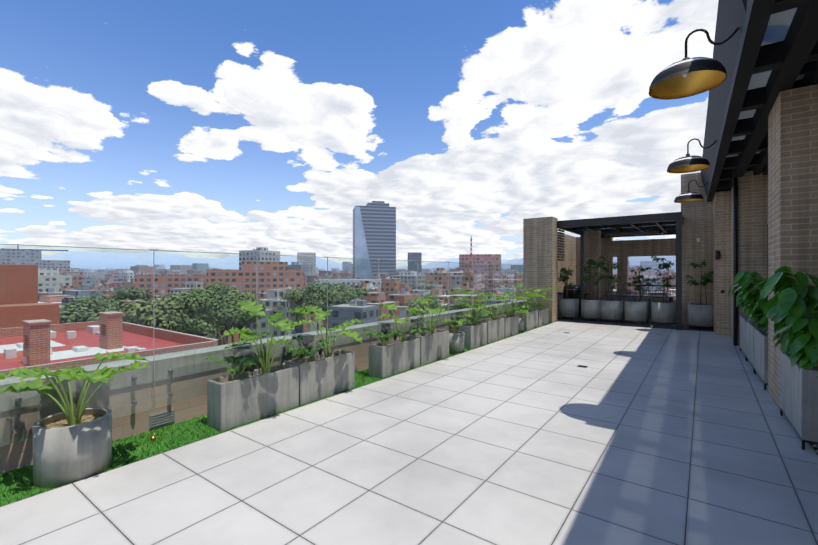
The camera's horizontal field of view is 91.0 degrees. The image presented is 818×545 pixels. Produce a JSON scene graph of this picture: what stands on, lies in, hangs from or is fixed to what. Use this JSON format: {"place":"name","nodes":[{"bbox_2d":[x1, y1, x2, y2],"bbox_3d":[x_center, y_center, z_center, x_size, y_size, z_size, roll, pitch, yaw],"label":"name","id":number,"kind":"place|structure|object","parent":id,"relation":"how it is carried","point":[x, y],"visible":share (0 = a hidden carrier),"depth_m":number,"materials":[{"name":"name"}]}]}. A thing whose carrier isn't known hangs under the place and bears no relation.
{"place":"outdoors","nodes":[
{"label":"outdoors","id":0,"kind":"place"},
{"bbox_2d":[0,330,182,369],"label":"red roof","id":1,"kind":"structure","parent":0,"point":[62,339],"depth_m":37.78,"materials":[{"name":"red paint"}]},
{"bbox_2d":[0,325,144,364],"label":"neighbour roof vents","id":2,"kind":"object","parent":1,"relation":"on","point":[10,352],"depth_m":33.85,"materials":[{"name":"white metal"}]},
{"bbox_2d":[0,311,221,376],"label":"neighbour roof brickwork","id":3,"kind":"object","parent":1,"relation":"on","point":[107,317],"depth_m":34.50,"materials":[{"name":"red brick"}]},
{"bbox_2d":[0,323,550,506],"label":"grass strip","id":4,"kind":"object","parent":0,"point":[114,465],"depth_m":3.59,"materials":[{"name":"green plant"}]},
{"bbox_2d":[33,408,111,488],"bbox_3d":[-2.590,1.336,3.110,0.470,0.425,0.470,0,0,36],"label":"planter","id":5,"kind":"object","parent":4,"relation":"on","point":[64,453],"visible":0.85,"depth_m":2.94,"materials":[{"name":"concrete"}]},
{"bbox_2d":[0,351,149,425],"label":"philodendron plant","id":6,"kind":"object","parent":5,"relation":"on","point":[76,373],"visible":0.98,"depth_m":3.08,"materials":[{"name":"green plant"}]},
{"bbox_2d":[150,432,155,441],"bbox_3d":[-2.349,1.510,3.690,0.059,0.088,0.050,0,0,-4],"label":"garden light","id":7,"kind":"object","parent":4,"relation":"on","point":[152,437],"visible":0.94,"depth_m":3.68,"materials":[{"name":"brown metal"}]},
{"bbox_2d":[207,363,298,430],"bbox_3d":[-1.655,1.316,4.353,0.275,0.465,0.930,0,0,36],"label":"rectangular planter","id":8,"kind":"object","parent":4,"relation":"on","point":[247,397],"visible":0.96,"depth_m":4.17,"materials":[{"name":"concrete"}]},
{"bbox_2d":[204,300,314,380],"bbox_3d":[-1.568,0.731,4.415,0.883,0.810,0.976,0,0,12],"label":"philodendron plant","id":9,"kind":"object","parent":8,"relation":"on","point":[247,332],"visible":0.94,"depth_m":4.37,"materials":[{"name":"green plant"}]},
{"bbox_2d":[286,350,354,404],"bbox_3d":[-1.102,1.306,5.107,0.275,0.485,0.900,0,0,36],"label":"rectangular planter","id":10,"kind":"object","parent":4,"relation":"on","point":[323,376],"visible":0.9,"depth_m":5.00,"materials":[{"name":"concrete"}]},
{"bbox_2d":[285,305,363,361],"bbox_3d":[-1.062,0.774,5.138,0.956,0.684,0.943,0,0,-3],"label":"philodendron plant","id":11,"kind":"object","parent":10,"relation":"on","point":[321,316],"visible":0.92,"depth_m":5.11,"materials":[{"name":"green plant"}]},
{"bbox_2d":[369,337,419,377],"bbox_3d":[-0.211,1.316,6.320,0.275,0.465,0.970,0,0,36],"label":"rectangular planter","id":12,"kind":"object","parent":4,"relation":"on","point":[394,357],"visible":0.94,"depth_m":6.10,"materials":[{"name":"concrete"}]},
{"bbox_2d":[363,302,426,346],"bbox_3d":[-0.180,0.822,6.311,0.911,0.629,1.084,0,0,17],"label":"philodendron plant","id":13,"kind":"object","parent":12,"relation":"on","point":[394,332],"visible":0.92,"depth_m":6.30,"materials":[{"name":"green plant"}]},
{"bbox_2d":[408,329,448,365],"bbox_3d":[0.360,1.306,7.098,0.275,0.485,0.920,0,0,36],"label":"rectangular planter","id":14,"kind":"object","parent":4,"relation":"on","point":[434,347],"visible":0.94,"depth_m":6.98,"materials":[{"name":"concrete"}]},
{"bbox_2d":[410,289,464,335],"bbox_3d":[0.439,0.702,7.048,1.114,0.829,0.979,0,0,36],"label":"philodendron plant","id":15,"kind":"object","parent":14,"relation":"on","point":[433,311],"visible":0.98,"depth_m":7.04,"materials":[{"name":"green plant"}]},
{"bbox_2d":[449,331,463,353],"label":"planter","id":16,"kind":"object","parent":4,"relation":"on","point":[456,343],"visible":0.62,"depth_m":7.66,"materials":[{"name":"concrete"}]},
{"bbox_2d":[442,314,471,332],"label":"philodendron plant","id":17,"kind":"object","parent":16,"relation":"on","point":[451,321],"visible":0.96,"depth_m":7.74,"materials":[{"name":"green plant"}]},
{"bbox_2d":[459,322,486,348],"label":"rectangular planter","id":18,"kind":"object","parent":4,"relation":"on","point":[475,336],"visible":0.85,"depth_m":8.23,"materials":[{"name":"concrete"}]},
{"bbox_2d":[454,290,491,325],"bbox_3d":[1.360,0.753,8.498,0.843,0.767,0.845,0,0,9],"label":"philodendron plant","id":19,"kind":"object","parent":18,"relation":"on","point":[477,305],"visible":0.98,"depth_m":8.45,"materials":[{"name":"green plant"}]},
{"bbox_2d":[477,317,504,343],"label":"rectangular planter","id":20,"kind":"object","parent":4,"relation":"on","point":[496,330],"visible":0.67,"depth_m":9.02,"materials":[{"name":"concrete"}]},
{"bbox_2d":[475,292,514,320],"bbox_3d":[1.954,0.780,9.178,0.918,0.673,1.061,0,0,16],"label":"philodendron plant","id":21,"kind":"object","parent":20,"relation":"on","point":[493,316],"visible":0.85,"depth_m":9.18,"materials":[{"name":"green plant"}]},
{"bbox_2d":[500,315,518,337],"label":"rectangular planter","id":22,"kind":"object","parent":4,"relation":"on","point":[512,325],"visible":0.54,"depth_m":9.82,"materials":[{"name":"concrete"}]},
{"bbox_2d":[491,295,527,317],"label":"philodendron plant","id":23,"kind":"object","parent":22,"relation":"on","point":[507,312],"visible":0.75,"depth_m":9.91,"materials":[{"name":"green plant"}]},
{"bbox_2d":[519,317,523,332],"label":"planter","id":24,"kind":"object","parent":4,"relation":"on","point":[521,324],"visible":0.31,"depth_m":10.31,"materials":[{"name":"concrete"}]},
{"bbox_2d":[509,305,528,316],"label":"philodendron plant","id":25,"kind":"object","parent":24,"relation":"on","point":[525,311],"visible":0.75,"depth_m":10.40,"materials":[{"name":"green plant"}]},
{"bbox_2d":[517,310,537,330],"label":"rectangular planter","id":26,"kind":"object","parent":4,"relation":"on","point":[530,320],"visible":0.54,"depth_m":10.84,"materials":[{"name":"concrete"}]},
{"bbox_2d":[512,284,548,311],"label":"philodendron plant","id":27,"kind":"object","parent":26,"relation":"on","point":[529,306],"visible":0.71,"depth_m":11.12,"materials":[{"name":"green plant"}]},
{"bbox_2d":[533,308,547,326],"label":"rectangular planter","id":28,"kind":"object","parent":4,"relation":"on","point":[542,316],"visible":0.42,"depth_m":11.72,"materials":[{"name":"concrete"}]},
{"bbox_2d":[523,287,557,310],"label":"philodendron plant","id":29,"kind":"object","parent":28,"relation":"on","point":[543,294],"visible":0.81,"depth_m":11.79,"materials":[{"name":"green plant"}]},
{"bbox_2d":[311,316,322,331],"bbox_3d":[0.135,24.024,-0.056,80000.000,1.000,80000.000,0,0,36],"label":"city ground","id":30,"kind":"structure","parent":0,"point":[315,324],"depth_m":181.82,"materials":[{"name":"grey"}]},
{"bbox_2d":[0,264,58,328],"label":"brick building","id":31,"kind":"structure","parent":30,"relation":"on","point":[30,293],"depth_m":44.28,"materials":[{"name":"red brick"}]},
{"bbox_2d":[1,245,67,250],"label":"tower crane","id":32,"kind":"object","parent":30,"relation":"on","point":[34,249],"visible":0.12,"depth_m":464.68,"materials":[{"name":"grey"}]},
{"bbox_2d":[0,247,675,344],"bbox_3d":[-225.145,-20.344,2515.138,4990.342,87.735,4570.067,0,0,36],"label":"city buildings","id":33,"kind":"structure","parent":30,"relation":"on","point":[490,260],"depth_m":229.82,"materials":[{"name":"brick"}]},
{"bbox_2d":[470,236,471,253],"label":"antenna mast","id":34,"kind":"object","parent":33,"relation":"on","point":[470,244],"visible":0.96,"depth_m":345.44,"materials":[{"name":"red"}]},
{"bbox_2d":[59,279,616,344],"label":"park trees","id":35,"kind":"object","parent":30,"relation":"on","point":[146,304],"depth_m":88.02,"materials":[{"name":"green plant"}]},
{"bbox_2d":[353,201,395,277],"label":"tower","id":36,"kind":"structure","parent":30,"relation":"on","point":[379,221],"depth_m":405.22,"materials":[{"name":"glass"}]},
{"bbox_2d":[355,206,371,278],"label":"skyscraper facade","id":37,"kind":"structure","parent":36,"relation":"attached to","point":[361,250],"depth_m":399.63,"materials":[{"name":"blue glass"}]},
{"bbox_2d":[41,239,675,270],"bbox_3d":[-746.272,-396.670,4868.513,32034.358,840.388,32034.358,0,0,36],"label":"mountain ridges","id":38,"kind":"object","parent":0,"point":[636,261],"visible":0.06,"depth_m":13275.19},
{"bbox_2d":[0,0,718,266],"label":"sky","id":39,"kind":"structure","parent":0,"point":[196,126],"materials":[{"name":"blue"}]},
{"bbox_2d":[558,312,713,331],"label":"floor track","id":40,"kind":"structure","parent":0,"point":[607,322],"depth_m":12.04,"materials":[{"name":"black metal"}]},
{"bbox_2d":[558,298,579,318],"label":"planter","id":41,"kind":"object","parent":40,"relation":"on","point":[568,307],"visible":0.98,"depth_m":12.98,"materials":[{"name":"concrete"}]},
{"bbox_2d":[558,265,573,298],"bbox_3d":[5.089,0.325,13.282,0.810,1.199,0.817,0,0,36],"label":"tree","id":42,"kind":"object","parent":41,"relation":"on","point":[566,276],"visible":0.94,"depth_m":13.24,"materials":[{"name":"green plant"}]},
{"bbox_2d":[558,285,592,317],"bbox_3d":[5.684,0.974,13.838,1.100,1.100,0.532,0,0,36],"label":"gas grill","id":43,"kind":"object","parent":40,"relation":"on","point":[573,291],"visible":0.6,"depth_m":13.66,"materials":[{"name":"black metal"}]},
{"bbox_2d":[581,299,600,319],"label":"planter","id":44,"kind":"object","parent":40,"relation":"on","point":[590,308],"visible":0.79,"depth_m":12.55,"materials":[{"name":"concrete"}]},
{"bbox_2d":[580,259,603,299],"bbox_3d":[5.731,0.223,12.737,0.891,1.403,0.695,0,0,-27],"label":"tree","id":45,"kind":"object","parent":44,"relation":"on","point":[590,262],"visible":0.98,"depth_m":12.72,"materials":[{"name":"green plant"}]},
{"bbox_2d":[523,217,675,322],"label":"wall","id":46,"kind":"structure","parent":40,"relation":"on","point":[542,267],"depth_m":14.06,"materials":[{"name":"beige brick"}]},
{"bbox_2d":[601,300,623,322],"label":"planter","id":47,"kind":"object","parent":40,"relation":"on","point":[612,310],"visible":0.94,"depth_m":12.21,"materials":[{"name":"concrete"}]},
{"bbox_2d":[594,256,622,300],"bbox_3d":[6.167,0.155,12.441,0.831,1.539,0.742,0,0,36],"label":"tree","id":48,"kind":"object","parent":47,"relation":"on","point":[602,263],"visible":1,"depth_m":12.43,"materials":[{"name":"green plant"}]},
{"bbox_2d":[605,291,624,318],"bbox_3d":[6.729,1.071,13.150,0.520,0.906,0.485,0,0,36],"label":"dining chair","id":49,"kind":"object","parent":40,"relation":"on","point":[606,296],"visible":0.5,"depth_m":13.07,"materials":[{"name":"grey metal"}]},
{"bbox_2d":[614,289,631,303],"bbox_3d":[7.738,1.071,14.524,0.520,0.906,0.485,0,0,36],"label":"dining chair","id":50,"kind":"object","parent":40,"relation":"on","point":[623,293],"visible":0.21,"depth_m":14.65,"materials":[{"name":"grey"}]},
{"bbox_2d":[625,292,645,300],"bbox_3d":[7.213,1.071,12.795,0.520,0.906,0.485,0,0,36],"label":"dining chair","id":51,"kind":"object","parent":40,"relation":"on","point":[642,296],"visible":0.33,"depth_m":12.67,"materials":[{"name":"grey"}]},
{"bbox_2d":[624,301,648,324],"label":"planter","id":52,"kind":"object","parent":40,"relation":"on","point":[636,311],"visible":1,"depth_m":11.82,"materials":[{"name":"concrete"}]},
{"bbox_2d":[622,266,659,301],"bbox_3d":[6.950,0.351,12.036,0.899,1.146,0.773,0,0,-2],"label":"tree","id":53,"kind":"object","parent":52,"relation":"on","point":[639,286],"visible":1,"depth_m":11.93,"materials":[{"name":"green plant"}]},
{"bbox_2d":[603,294,675,301],"bbox_3d":[7.717,1.144,13.482,2.000,0.760,1.000,0,0,36],"label":"dining table","id":54,"kind":"object","parent":40,"relation":"on","point":[670,297],"visible":0.35,"depth_m":13.29,"materials":[{"name":"grey"}]},
{"bbox_2d":[633,290,650,300],"bbox_3d":[8.221,1.071,14.169,0.520,0.906,0.485,0,0,36],"label":"dining chair","id":55,"kind":"object","parent":40,"relation":"on","point":[644,294],"visible":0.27,"depth_m":14.26,"materials":[{"name":"grey"}]},
{"bbox_2d":[648,292,666,320],"bbox_3d":[7.696,1.071,12.440,0.520,0.906,0.485,0,0,36],"label":"dining chair","id":56,"kind":"object","parent":40,"relation":"on","point":[665,294],"visible":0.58,"depth_m":12.35,"materials":[{"name":"grey metal"}]},
{"bbox_2d":[653,290,670,301],"bbox_3d":[8.705,1.071,13.814,0.520,0.906,0.485,0,0,36],"label":"dining chair","id":57,"kind":"object","parent":40,"relation":"on","point":[662,294],"visible":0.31,"depth_m":13.97,"materials":[{"name":"grey"}]},
{"bbox_2d":[651,301,675,326],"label":"planter","id":58,"kind":"object","parent":40,"relation":"on","point":[664,312],"visible":0.85,"depth_m":11.41,"materials":[{"name":"concrete"}]},
{"bbox_2d":[650,255,674,302],"bbox_3d":[7.440,0.187,11.675,0.777,1.475,0.651,0,0,-2],"label":"tree","id":59,"kind":"object","parent":58,"relation":"on","point":[667,265],"visible":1,"depth_m":11.68,"materials":[{"name":"green plant"}]},
{"bbox_2d":[687,303,713,329],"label":"planter","id":60,"kind":"object","parent":40,"relation":"on","point":[701,315],"visible":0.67,"depth_m":10.73,"materials":[{"name":"concrete"}]},
{"bbox_2d":[684,259,712,304],"bbox_3d":[7.998,0.274,11.009,0.800,1.302,0.602,0,0,36],"label":"tree","id":61,"kind":"object","parent":60,"relation":"on","point":[705,279],"visible":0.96,"depth_m":10.98,"materials":[{"name":"green plant"}]},
{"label":"building","id":62,"kind":"structure","parent":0},
{"bbox_2d":[0,308,527,473],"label":"parapet wall","id":63,"kind":"structure","parent":62,"relation":"on","point":[14,455],"depth_m":3.85,"materials":[{"name":"beige concrete"}]},
{"bbox_2d":[149,408,174,428],"bbox_3d":[-2.466,1.454,4.012,0.032,0.140,0.240,0,0,36],"label":"wall vent","id":64,"kind":"object","parent":63,"relation":"attached to","point":[161,418],"visible":0.94,"depth_m":4.00,"materials":[{"name":"grey metal"}]},
{"bbox_2d":[14,310,495,431],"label":"railing brackets","id":65,"kind":"object","parent":63,"relation":"attached to","point":[19,399],"visible":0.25,"depth_m":3.77,"materials":[{"name":"metal"}]},
{"bbox_2d":[0,245,524,444],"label":"glass rail panels","id":66,"kind":"object","parent":65,"relation":"attached to","point":[200,350],"visible":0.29,"depth_m":4.16,"materials":[{"name":"clear glass"}]},
{"bbox_2d":[0,244,508,264],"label":"glass rail top edge","id":67,"kind":"object","parent":66,"relation":"attached to","point":[205,252],"visible":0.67,"depth_m":4.14,"materials":[{"name":"clear glass"}]},
{"bbox_2d":[0,300,531,411],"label":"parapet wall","id":68,"kind":"structure","parent":63,"relation":"on","point":[250,353],"depth_m":4.23,"materials":[{"name":"grey concrete"}]},
{"bbox_2d":[149,249,510,386],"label":"glass rail posts","id":69,"kind":"object","parent":63,"relation":"attached to","point":[153,250],"visible":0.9,"depth_m":5.69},
{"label":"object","id":70,"kind":"structure","parent":0,"visible":0},
{"bbox_2d":[0,321,817,544],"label":"terrace floor","id":71,"kind":"structure","parent":70,"relation":"on","point":[631,435],"depth_m":3.16,"materials":[{"name":"tile"}]},
{"bbox_2d":[557,212,710,331],"bbox_3d":[7.617,-0.039,13.388,3.850,3.135,4.950,0,0,36],"label":"pergola","id":72,"kind":"object","parent":71,"relation":"on","point":[664,222],"visible":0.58,"depth_m":12.06,"materials":[{"name":"black metal"}]},
{"bbox_2d":[602,223,662,236],"bbox_3d":[6.966,-1.331,12.544,1.600,0.350,0.600,0,0,36],"label":"ceiling light","id":73,"kind":"object","parent":72,"relation":"hanging from","point":[650,232],"visible":1,"depth_m":12.45,"materials":[{"name":"black metal"}]},
{"bbox_2d":[740,315,758,359],"bbox_3d":[6.308,1.179,7.276,0.443,0.690,1.009,0,0,36],"label":"rectangular planter","id":74,"kind":"object","parent":71,"relation":"on","point":[743,319],"visible":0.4,"depth_m":7.39,"materials":[{"name":"concrete"}]},
{"bbox_2d":[728,285,756,320],"bbox_3d":[6.223,0.537,7.327,0.664,0.695,0.465,0,0,4],"label":"shrub","id":75,"kind":"object","parent":74,"relation":"on","point":[741,303],"visible":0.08,"depth_m":7.29,"materials":[{"name":"green plant"}]},
{"bbox_2d":[746,321,767,372],"bbox_3d":[5.689,1.179,6.391,0.443,0.690,1.009,0,0,36],"label":"rectangular planter","id":76,"kind":"object","parent":71,"relation":"on","point":[750,327],"visible":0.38,"depth_m":6.51,"materials":[{"name":"concrete"}]},
{"bbox_2d":[738,289,752,316],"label":"shrub","id":77,"kind":"object","parent":76,"relation":"on","point":[745,308],"visible":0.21,"depth_m":6.51,"materials":[{"name":"green plant"}]},
{"bbox_2d":[754,328,767,389],"bbox_3d":[5.069,1.179,5.506,0.443,0.690,1.009,0,0,36],"label":"rectangular planter","id":78,"kind":"object","parent":71,"relation":"on","point":[760,355],"visible":0.38,"depth_m":5.49,"materials":[{"name":"concrete"}]},
{"bbox_2d":[730,271,767,334],"bbox_3d":[5.083,0.429,5.655,0.906,0.911,1.172,0,0,36],"label":"shrub","id":79,"kind":"object","parent":78,"relation":"on","point":[746,284],"visible":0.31,"depth_m":5.53,"materials":[{"name":"green plant"}]},
{"bbox_2d":[780,351,817,449],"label":"rectangular planter","id":80,"kind":"object","parent":71,"relation":"on","point":[798,399],"visible":0.77,"depth_m":3.51,"materials":[{"name":"concrete"}]},
{"bbox_2d":[748,265,817,371],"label":"shrub","id":81,"kind":"object","parent":80,"relation":"on","point":[790,309],"visible":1,"depth_m":3.59,"materials":[{"name":"green plant"}]},
{"bbox_2d":[681,84,817,410],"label":"brick wall","id":82,"kind":"structure","parent":70,"relation":"on","point":[781,197],"depth_m":4.99,"materials":[{"name":"brown brick"}]},
{"bbox_2d":[715,250,724,292],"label":"wall sconces","id":83,"kind":"object","parent":82,"relation":"attached to","point":[717,254],"depth_m":9.79,"materials":[{"name":"black metal"}]},
{"bbox_2d":[733,177,737,345],"bbox_3d":[6.812,-0.226,8.388,0.070,3.500,0.070,0,0,36],"label":"downpipe","id":84,"kind":"object","parent":82,"relation":"attached to","point":[735,252],"visible":0.97,"depth_m":8.37,"materials":[{"name":"black metal"}]},
{"bbox_2d":[701,0,817,201],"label":"pergola","id":85,"kind":"object","parent":82,"relation":"attached to","point":[741,55],"visible":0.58,"depth_m":4.33,"materials":[{"name":"black metal"}]},
{"bbox_2d":[674,180,707,202],"bbox_3d":[7.018,-2.054,10.086,0.618,0.516,0.618,0,0,-10],"label":"barn lamp","id":86,"kind":"object","parent":85,"relation":"attached to","point":[688,196],"visible":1,"depth_m":9.97,"materials":[{"name":"grey metal"}]},
{"bbox_2d":[667,138,715,172],"bbox_3d":[4.845,-2.054,6.981,0.618,0.516,0.618,0,0,-10],"label":"barn lamp","id":87,"kind":"object","parent":85,"relation":"attached to","point":[687,163],"visible":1,"depth_m":6.91,"materials":[{"name":"grey metal"}]},
{"bbox_2d":[649,27,738,99],"bbox_3d":[2.666,-2.054,3.868,0.618,0.516,0.618,0,0,-10],"label":"barn lamp","id":88,"kind":"object","parent":85,"relation":"attached to","point":[686,76],"visible":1,"depth_m":3.89,"materials":[{"name":"grey metal"}]},
{"bbox_2d":[725,8,804,169],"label":"canopy roof sheets","id":89,"kind":"object","parent":85,"relation":"on","point":[779,24],"depth_m":3.80,"materials":[{"name":"clear glass"}]},
{"bbox_2d":[767,221,767,278],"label":"bay glazing frames","id":90,"kind":"structure","parent":82,"relation":"in","point":[767,249],"depth_m":8.11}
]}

